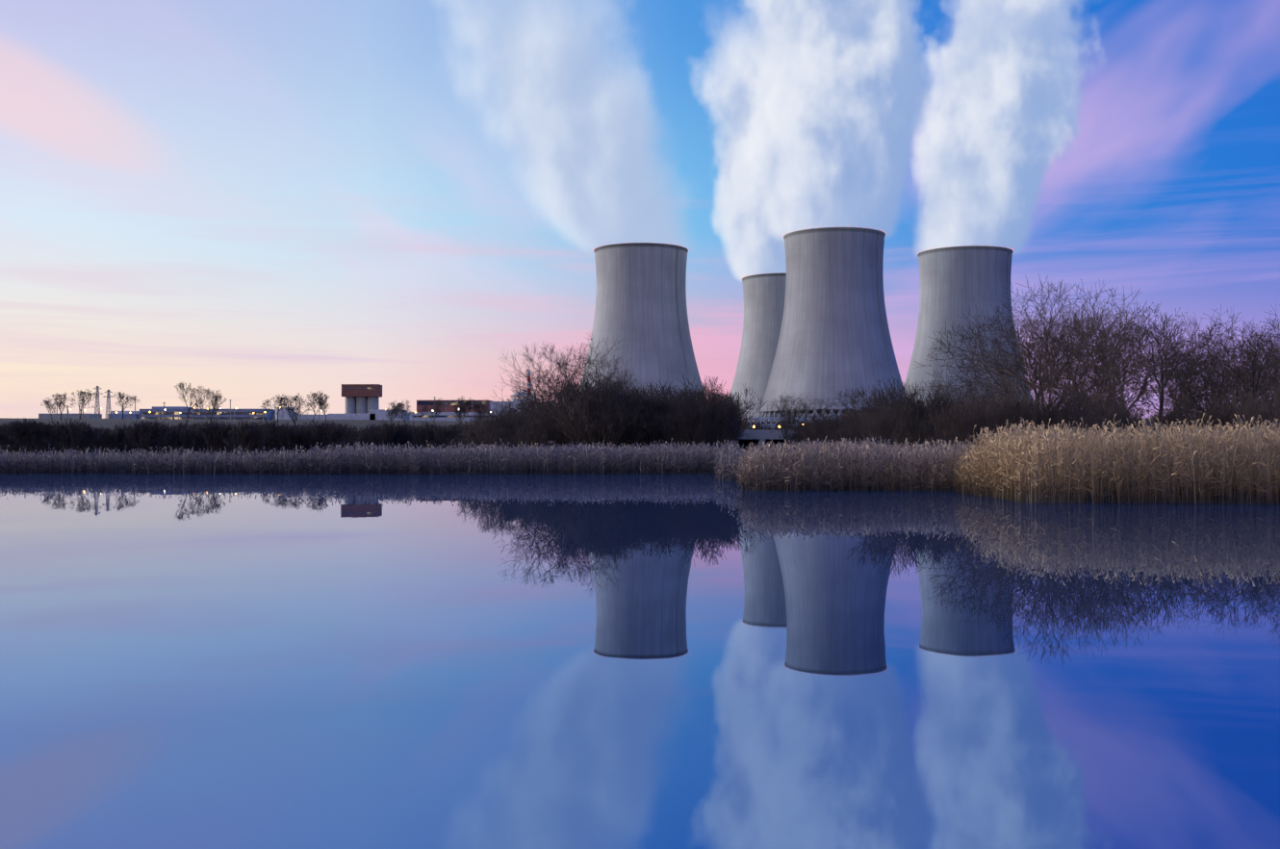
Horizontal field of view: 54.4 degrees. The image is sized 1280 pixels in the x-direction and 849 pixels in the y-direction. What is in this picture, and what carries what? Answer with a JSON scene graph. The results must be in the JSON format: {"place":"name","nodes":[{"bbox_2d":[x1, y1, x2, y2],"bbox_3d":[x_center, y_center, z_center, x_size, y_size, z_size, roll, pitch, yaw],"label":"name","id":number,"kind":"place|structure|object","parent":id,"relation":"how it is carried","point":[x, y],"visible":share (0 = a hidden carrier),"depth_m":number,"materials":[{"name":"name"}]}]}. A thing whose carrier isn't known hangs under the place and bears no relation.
{"place":"outdoors","nodes":[
{"label":"outdoors","id":0,"kind":"place"},
{"bbox_2d":[0,468,1279,848],"bbox_3d":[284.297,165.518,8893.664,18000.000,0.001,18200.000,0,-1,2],"label":"lake water","id":1,"kind":"structure","parent":0,"point":[447,661],"depth_m":14.25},
{"bbox_2d":[949,412,1279,505],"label":"reeds","id":2,"kind":"object","parent":1,"relation":"in","point":[1176,462],"visible":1,"depth_m":56.56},
{"bbox_2d":[0,417,1279,503],"bbox_3d":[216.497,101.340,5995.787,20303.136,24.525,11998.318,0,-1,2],"label":"ground","id":3,"kind":"structure","parent":0,"point":[104,422],"depth_m":747.46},
{"bbox_2d":[0,417,49,454],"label":"hedge shrub","id":4,"kind":"object","parent":3,"relation":"on","point":[19,428],"visible":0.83,"depth_m":335.37,"materials":[{"name":"brown plant"}]},
{"bbox_2d":[23,418,57,454],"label":"hedge shrub","id":5,"kind":"object","parent":3,"relation":"on","point":[48,426],"visible":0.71,"depth_m":337.54,"materials":[{"name":"brown plant"}]},
{"bbox_2d":[42,416,88,454],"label":"hedge shrub","id":6,"kind":"object","parent":3,"relation":"on","point":[73,430],"visible":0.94,"depth_m":338.44,"materials":[{"name":"brown plant"}]},
{"bbox_2d":[74,418,97,454],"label":"hedge shrub","id":7,"kind":"object","parent":3,"relation":"on","point":[89,432],"visible":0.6,"depth_m":371.20,"materials":[{"name":"brown plant"}]},
{"bbox_2d":[95,427,126,454],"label":"hedge shrub","id":8,"kind":"object","parent":3,"relation":"on","point":[106,437],"visible":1,"depth_m":345.50,"materials":[{"name":"brown plant"}]},
{"bbox_2d":[108,421,134,454],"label":"hedge shrub","id":9,"kind":"object","parent":3,"relation":"on","point":[121,435],"visible":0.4,"depth_m":381.67,"materials":[{"name":"brown plant"}]},
{"bbox_2d":[125,420,166,454],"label":"hedge shrub","id":10,"kind":"object","parent":3,"relation":"on","point":[149,434],"visible":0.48,"depth_m":342.90,"materials":[{"name":"brown plant"}]},
{"bbox_2d":[127,418,173,453],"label":"hedge shrub","id":11,"kind":"object","parent":3,"relation":"on","point":[156,429],"visible":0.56,"depth_m":343.03,"materials":[{"name":"brown plant"}]},
{"bbox_2d":[132,427,169,454],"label":"hedge shrub","id":12,"kind":"object","parent":3,"relation":"on","point":[146,437],"visible":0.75,"depth_m":342.27,"materials":[{"name":"brown plant"}]},
{"bbox_2d":[151,420,184,453],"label":"hedge shrub","id":13,"kind":"object","parent":3,"relation":"on","point":[174,435],"visible":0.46,"depth_m":359.99,"materials":[{"name":"brown plant"}]},
{"bbox_2d":[107,406,275,419],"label":"blue grey hall","id":14,"kind":"structure","parent":3,"relation":"on","point":[268,415],"depth_m":962.15,"materials":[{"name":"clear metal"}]},
{"bbox_2d":[141,411,265,419],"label":"blue grey hall windows","id":15,"kind":"structure","parent":14,"relation":"attached to","point":[207,413],"depth_m":961.16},
{"bbox_2d":[178,425,204,453],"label":"hedge shrub","id":16,"kind":"object","parent":3,"relation":"on","point":[189,434],"visible":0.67,"depth_m":358.80,"materials":[{"name":"brown plant"}]},
{"bbox_2d":[176,380,214,421],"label":"tree","id":17,"kind":"object","parent":3,"relation":"on","point":[192,391],"visible":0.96,"depth_m":796.15,"materials":[{"name":"brown plant"}]},
{"bbox_2d":[193,421,224,455],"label":"hedge shrub","id":18,"kind":"object","parent":3,"relation":"on","point":[214,431],"visible":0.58,"depth_m":343.26,"materials":[{"name":"brown plant"}]},
{"bbox_2d":[192,390,226,422],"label":"tree","id":19,"kind":"object","parent":3,"relation":"on","point":[215,402],"visible":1,"depth_m":712.34,"materials":[{"name":"brown plant"}]},
{"bbox_2d":[38,410,409,420],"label":"yard sheds","id":20,"kind":"object","parent":3,"relation":"on","point":[72,416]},
{"bbox_2d":[207,418,240,455],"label":"hedge shrub","id":21,"kind":"object","parent":3,"relation":"on","point":[227,428],"visible":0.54,"depth_m":341.97,"materials":[{"name":"brown plant"}]},
{"bbox_2d":[223,418,265,455],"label":"hedge shrub","id":22,"kind":"object","parent":3,"relation":"on","point":[252,431],"visible":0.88,"depth_m":334.44,"materials":[{"name":"brown plant"}]},
{"bbox_2d":[230,418,269,455],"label":"hedge shrub","id":23,"kind":"object","parent":3,"relation":"on","point":[243,436],"visible":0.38,"depth_m":335.88,"materials":[{"name":"brown plant"}]},
{"bbox_2d":[256,417,281,454],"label":"hedge shrub","id":24,"kind":"object","parent":3,"relation":"on","point":[268,439],"visible":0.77,"depth_m":349.05,"materials":[{"name":"brown plant"}]},
{"bbox_2d":[268,424,302,455],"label":"hedge shrub","id":25,"kind":"object","parent":3,"relation":"on","point":[288,431],"visible":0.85,"depth_m":332.28,"materials":[{"name":"brown plant"}]},
{"bbox_2d":[280,392,311,426],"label":"tree","id":26,"kind":"object","parent":3,"relation":"on","point":[291,404],"visible":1,"depth_m":708.91,"materials":[{"name":"brown plant"}]},
{"bbox_2d":[284,427,312,453],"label":"hedge shrub","id":27,"kind":"object","parent":3,"relation":"on","point":[302,435],"visible":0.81,"depth_m":333.49,"materials":[{"name":"brown plant"}]},
{"bbox_2d":[303,421,335,455],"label":"hedge shrub","id":28,"kind":"object","parent":3,"relation":"on","point":[316,430],"visible":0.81,"depth_m":336.50,"materials":[{"name":"brown plant"}]},
{"bbox_2d":[316,419,359,452],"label":"hedge shrub","id":29,"kind":"object","parent":3,"relation":"on","point":[339,432],"visible":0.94,"depth_m":336.52,"materials":[{"name":"brown plant"}]},
{"bbox_2d":[327,409,407,420],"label":"low building","id":30,"kind":"structure","parent":3,"relation":"on","point":[377,414],"depth_m":903.79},
{"bbox_2d":[345,396,379,413],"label":"silos","id":31,"kind":"object","parent":30,"relation":"on","point":[359,404],"visible":0.67,"depth_m":909.82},
{"bbox_2d":[341,384,382,397],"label":"building upper section","id":32,"kind":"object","parent":31,"relation":"on","point":[377,392],"depth_m":906.90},
{"bbox_2d":[0,438,745,475],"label":"reeds","id":33,"kind":"object","parent":3,"relation":"on","point":[544,460],"visible":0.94,"depth_m":118.24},
{"bbox_2d":[374,418,403,450],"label":"hedge shrub","id":34,"kind":"object","parent":3,"relation":"on","point":[386,432],"visible":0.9,"depth_m":341.36,"materials":[{"name":"brown plant"}]},
{"bbox_2d":[375,421,417,449],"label":"hedge shrub","id":35,"kind":"object","parent":3,"relation":"on","point":[403,429],"visible":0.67,"depth_m":349.18,"materials":[{"name":"brown plant"}]},
{"bbox_2d":[407,420,446,450],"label":"hedge shrub","id":36,"kind":"object","parent":3,"relation":"on","point":[426,430],"visible":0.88,"depth_m":341.87,"materials":[{"name":"brown plant"}]},
{"bbox_2d":[423,423,460,451],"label":"hedge shrub","id":37,"kind":"object","parent":3,"relation":"on","point":[448,433],"visible":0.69,"depth_m":338.61,"materials":[{"name":"brown plant"}]},
{"bbox_2d":[408,401,528,420],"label":"white block","id":38,"kind":"structure","parent":3,"relation":"on","point":[442,414],"depth_m":1006.07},
{"bbox_2d":[416,400,492,411],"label":"brown block","id":39,"kind":"structure","parent":38,"relation":"on","point":[450,408],"depth_m":1012.73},
{"bbox_2d":[413,401,503,417],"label":"block glazing","id":40,"kind":"structure","parent":38,"relation":"attached to","point":[442,402],"depth_m":1012.20,"materials":[{"name":"glass"}]},
{"bbox_2d":[455,417,509,449],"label":"shrub","id":41,"kind":"object","parent":3,"relation":"on","point":[473,430],"visible":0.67,"depth_m":139.13,"materials":[{"name":"brown plant"}]},
{"bbox_2d":[471,407,525,453],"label":"shrub","id":42,"kind":"object","parent":3,"relation":"on","point":[504,430],"visible":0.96,"depth_m":136.46,"materials":[{"name":"brown plant"}]},
{"bbox_2d":[483,396,537,448],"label":"shrub","id":43,"kind":"object","parent":3,"relation":"on","point":[508,417],"visible":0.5,"depth_m":155.31,"materials":[{"name":"brown plant"}]},
{"bbox_2d":[506,409,577,452],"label":"shrub","id":44,"kind":"object","parent":3,"relation":"on","point":[536,422],"visible":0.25,"depth_m":150.26,"materials":[{"name":"brown plant"}]},
{"bbox_2d":[498,347,588,446],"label":"bare tree","id":45,"kind":"object","parent":3,"relation":"on","point":[541,395],"visible":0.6,"depth_m":167.06,"materials":[{"name":"brown plant"}]},
{"bbox_2d":[519,411,570,448],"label":"shrub","id":46,"kind":"object","parent":3,"relation":"on","point":[552,431],"visible":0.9,"depth_m":145.68,"materials":[{"name":"brown plant"}]},
{"bbox_2d":[486,332,638,450],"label":"bare tree","id":47,"kind":"object","parent":3,"relation":"on","point":[575,356],"visible":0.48,"depth_m":183.24,"materials":[{"name":"brown plant"}]},
{"bbox_2d":[511,346,629,416],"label":"bare tree","id":48,"kind":"object","parent":3,"relation":"on","point":[580,367],"visible":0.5,"depth_m":174.98,"materials":[{"name":"brown plant"}]},
{"bbox_2d":[529,378,618,449],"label":"shrub","id":49,"kind":"object","parent":3,"relation":"on","point":[569,393],"visible":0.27,"depth_m":142.17,"materials":[{"name":"brown plant"}]},
{"bbox_2d":[549,376,635,447],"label":"shrub","id":50,"kind":"object","parent":3,"relation":"on","point":[584,419],"visible":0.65,"depth_m":135.33,"materials":[{"name":"brown plant"}]},
{"bbox_2d":[555,380,656,450],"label":"shrub","id":51,"kind":"object","parent":3,"relation":"on","point":[640,400],"visible":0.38,"depth_m":137.88,"materials":[{"name":"brown plant"}]},
{"bbox_2d":[554,377,660,449],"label":"shrub","id":52,"kind":"object","parent":3,"relation":"on","point":[623,400],"visible":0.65,"depth_m":135.47,"materials":[{"name":"brown plant"}]},
{"bbox_2d":[579,241,705,402],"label":"cooling tower","id":53,"kind":"structure","parent":3,"relation":"on","point":[641,311],"depth_m":1066.67,"materials":[{"name":"concrete"}]},
{"bbox_2d":[620,380,683,448],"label":"shrub","id":54,"kind":"object","parent":3,"relation":"on","point":[656,405],"visible":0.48,"depth_m":139.36,"materials":[{"name":"brown plant"}]},
{"bbox_2d":[613,397,692,449],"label":"shrub","id":55,"kind":"object","parent":3,"relation":"on","point":[653,428],"visible":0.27,"depth_m":139.72,"materials":[{"name":"brown plant"}]},
{"bbox_2d":[644,390,723,449],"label":"shrub","id":56,"kind":"object","parent":3,"relation":"on","point":[674,408],"visible":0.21,"depth_m":137.67,"materials":[{"name":"brown plant"}]},
{"bbox_2d":[650,383,728,447],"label":"shrub","id":57,"kind":"object","parent":3,"relation":"on","point":[686,418],"visible":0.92,"depth_m":132.68,"materials":[{"name":"brown plant"}]},
{"bbox_2d":[663,385,754,450],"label":"shrub","id":58,"kind":"object","parent":3,"relation":"on","point":[693,397],"visible":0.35,"depth_m":135.91,"materials":[{"name":"brown plant"}]},
{"bbox_2d":[676,373,771,447],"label":"shrub","id":59,"kind":"object","parent":3,"relation":"on","point":[728,416],"visible":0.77,"depth_m":134.07,"materials":[{"name":"brown plant"}]},
{"bbox_2d":[737,429,796,448],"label":"concrete channel bridge","id":60,"kind":"structure","parent":3,"relation":"on","point":[760,435],"depth_m":250.08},
{"bbox_2d":[728,272,841,421],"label":"cooling tower","id":61,"kind":"structure","parent":3,"relation":"on","point":[764,295],"depth_m":1252.87,"materials":[{"name":"concrete"}]},
{"bbox_2d":[767,390,810,444],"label":"bare tree","id":62,"kind":"object","parent":3,"relation":"on","point":[787,418],"visible":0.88,"depth_m":217.70,"materials":[{"name":"brown plant"}]},
{"bbox_2d":[711,435,892,481],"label":"reeds","id":63,"kind":"object","parent":3,"relation":"on","point":[723,470],"visible":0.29,"depth_m":96.35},
{"bbox_2d":[767,394,847,440],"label":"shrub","id":64,"kind":"object","parent":3,"relation":"on","point":[811,408],"visible":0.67,"depth_m":213.95,"materials":[{"name":"brown plant"}]},
{"bbox_2d":[807,403,849,442],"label":"shrub","id":65,"kind":"object","parent":3,"relation":"on","point":[819,422],"visible":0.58,"depth_m":166.45,"materials":[{"name":"brown plant"}]},
{"bbox_2d":[755,226,906,421],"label":"cooling tower","id":66,"kind":"structure","parent":3,"relation":"on","point":[834,335],"depth_m":989.86,"materials":[{"name":"concrete"}]},
{"bbox_2d":[817,407,870,447],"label":"shrub","id":67,"kind":"object","parent":3,"relation":"on","point":[827,426],"visible":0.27,"depth_m":134.38,"materials":[{"name":"brown plant"}]},
{"bbox_2d":[822,384,890,440],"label":"bare tree","id":68,"kind":"object","parent":3,"relation":"on","point":[846,404],"visible":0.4,"depth_m":203.60,"materials":[{"name":"brown plant"}]},
{"bbox_2d":[827,408,892,444],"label":"shrub","id":69,"kind":"object","parent":3,"relation":"on","point":[858,418],"visible":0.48,"depth_m":119.45,"materials":[{"name":"brown plant"}]},
{"bbox_2d":[730,435,996,492],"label":"island reeds","id":70,"kind":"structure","parent":3,"relation":"on","point":[816,466],"depth_m":72.21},
{"bbox_2d":[851,401,912,446],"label":"shrub","id":71,"kind":"object","parent":3,"relation":"on","point":[878,431],"visible":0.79,"depth_m":100.70,"materials":[{"name":"brown plant"}]},
{"bbox_2d":[843,375,953,446],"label":"shrub","id":72,"kind":"object","parent":3,"relation":"on","point":[884,398],"visible":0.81,"depth_m":107.47,"materials":[{"name":"brown plant"}]},
{"bbox_2d":[880,384,969,448],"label":"shrub","id":73,"kind":"object","parent":3,"relation":"on","point":[944,404],"visible":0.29,"depth_m":108.84,"materials":[{"name":"brown plant"}]},
{"bbox_2d":[927,372,983,420],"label":"bare tree","id":74,"kind":"object","parent":3,"relation":"on","point":[946,389],"visible":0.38,"depth_m":188.26,"materials":[{"name":"brown plant"}]},
{"bbox_2d":[903,244,1032,407],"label":"cooling tower","id":75,"kind":"structure","parent":3,"relation":"on","point":[957,281],"depth_m":1084.64,"materials":[{"name":"concrete"}]},
{"bbox_2d":[921,386,1017,446],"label":"shrub","id":76,"kind":"object","parent":3,"relation":"on","point":[947,419],"visible":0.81,"depth_m":96.43,"materials":[{"name":"brown plant"}]},
{"bbox_2d":[944,357,1021,419],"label":"bare tree","id":77,"kind":"object","parent":3,"relation":"on","point":[973,386],"visible":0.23,"depth_m":171.42,"materials":[{"name":"brown plant"}]},
{"bbox_2d":[956,376,1049,442],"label":"shrub","id":78,"kind":"object","parent":3,"relation":"on","point":[1010,405],"visible":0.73,"depth_m":96.55,"materials":[{"name":"brown plant"}]},
{"bbox_2d":[950,339,1060,414],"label":"bare tree","id":79,"kind":"object","parent":3,"relation":"on","point":[987,387],"visible":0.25,"depth_m":146.29,"materials":[{"name":"brown plant"}]},
{"bbox_2d":[913,273,1107,409],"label":"bare tree","id":80,"kind":"object","parent":3,"relation":"on","point":[979,337],"visible":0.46,"depth_m":150.96,"materials":[{"name":"brown plant"}]},
{"bbox_2d":[1003,410,1079,433],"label":"shrub","id":81,"kind":"object","parent":3,"relation":"on","point":[1038,421],"visible":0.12,"depth_m":94.62,"materials":[{"name":"brown plant"}]},
{"bbox_2d":[956,280,1163,417],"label":"bare tree","id":82,"kind":"object","parent":3,"relation":"on","point":[1039,364],"visible":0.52,"depth_m":134.31,"materials":[{"name":"brown plant"}]},
{"bbox_2d":[966,304,1158,424],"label":"bare tree","id":83,"kind":"object","parent":3,"relation":"on","point":[1053,362],"visible":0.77,"depth_m":119.03,"materials":[{"name":"brown plant"}]},
{"bbox_2d":[997,312,1137,405],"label":"bare tree","id":84,"kind":"object","parent":3,"relation":"on","point":[1068,366],"visible":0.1,"depth_m":190.11,"materials":[{"name":"brown plant"}]},
{"bbox_2d":[1022,385,1114,438],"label":"shrub","id":85,"kind":"object","parent":3,"relation":"on","point":[1065,408],"visible":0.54,"depth_m":93.40,"materials":[{"name":"brown plant"}]},
{"bbox_2d":[996,278,1187,405],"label":"bare tree","id":86,"kind":"object","parent":3,"relation":"on","point":[1089,302],"visible":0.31,"depth_m":156.71,"materials":[{"name":"brown plant"}]},
{"bbox_2d":[1007,307,1186,435],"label":"bare tree","id":87,"kind":"object","parent":3,"relation":"on","point":[1121,388],"visible":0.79,"depth_m":124.11,"materials":[{"name":"brown plant"}]},
{"bbox_2d":[1058,373,1143,435],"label":"shrub","id":88,"kind":"object","parent":3,"relation":"on","point":[1100,405],"visible":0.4,"depth_m":101.10,"materials":[{"name":"brown plant"}]},
{"bbox_2d":[1038,295,1168,426],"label":"bare tree","id":89,"kind":"object","parent":3,"relation":"on","point":[1093,371],"visible":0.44,"depth_m":136.30,"materials":[{"name":"brown plant"}]},
{"bbox_2d":[1066,401,1146,438],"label":"shrub","id":90,"kind":"object","parent":3,"relation":"on","point":[1116,417],"visible":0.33,"depth_m":97.94,"materials":[{"name":"brown plant"}]},
{"bbox_2d":[1033,309,1197,415],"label":"bare tree","id":91,"kind":"object","parent":3,"relation":"on","point":[1134,359],"visible":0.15,"depth_m":191.56,"materials":[{"name":"brown plant"}]},
{"bbox_2d":[1122,393,1221,438],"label":"shrub","id":92,"kind":"object","parent":3,"relation":"on","point":[1169,417],"visible":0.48,"depth_m":112.22,"materials":[{"name":"brown plant"}]},
{"bbox_2d":[1134,342,1226,422],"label":"bare tree","id":93,"kind":"object","parent":3,"relation":"on","point":[1171,383],"visible":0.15,"depth_m":163.90,"materials":[{"name":"brown plant"}]},
{"bbox_2d":[1115,302,1275,429],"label":"bare tree","id":94,"kind":"object","parent":3,"relation":"on","point":[1162,349],"visible":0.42,"depth_m":146.00,"materials":[{"name":"brown plant"}]},
{"bbox_2d":[1125,333,1279,425],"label":"bare tree","id":95,"kind":"object","parent":3,"relation":"on","point":[1203,369],"visible":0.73,"depth_m":116.08,"materials":[{"name":"brown plant"}]},
{"bbox_2d":[1152,310,1279,421],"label":"bare tree","id":96,"kind":"object","parent":3,"relation":"on","point":[1250,358],"visible":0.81,"depth_m":113.31,"materials":[{"name":"brown plant"}]},
{"bbox_2d":[1162,332,1279,409],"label":"bare tree","id":97,"kind":"object","parent":3,"relation":"on","point":[1221,374],"visible":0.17,"depth_m":145.18,"materials":[{"name":"brown plant"}]},
{"bbox_2d":[1172,305,1279,409],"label":"bare tree","id":98,"kind":"object","parent":3,"relation":"on","point":[1220,375],"visible":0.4,"depth_m":135.46,"materials":[{"name":"brown plant"}]},
{"bbox_2d":[1179,384,1272,435],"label":"shrub","id":99,"kind":"object","parent":3,"relation":"on","point":[1223,416],"visible":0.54,"depth_m":100.95,"materials":[{"name":"brown plant"}]},
{"bbox_2d":[1217,304,1279,409],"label":"bare tree","id":100,"kind":"object","parent":3,"relation":"on","point":[1277,383],"visible":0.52,"depth_m":126.69,"materials":[{"name":"brown plant"}]},
{"bbox_2d":[1220,384,1279,432],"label":"shrub","id":101,"kind":"object","parent":3,"relation":"on","point":[1277,410],"visible":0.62,"depth_m":91.69,"materials":[{"name":"brown plant"}]},
{"bbox_2d":[0,0,1279,421],"label":"sky","id":102,"kind":"structure","parent":0,"point":[252,202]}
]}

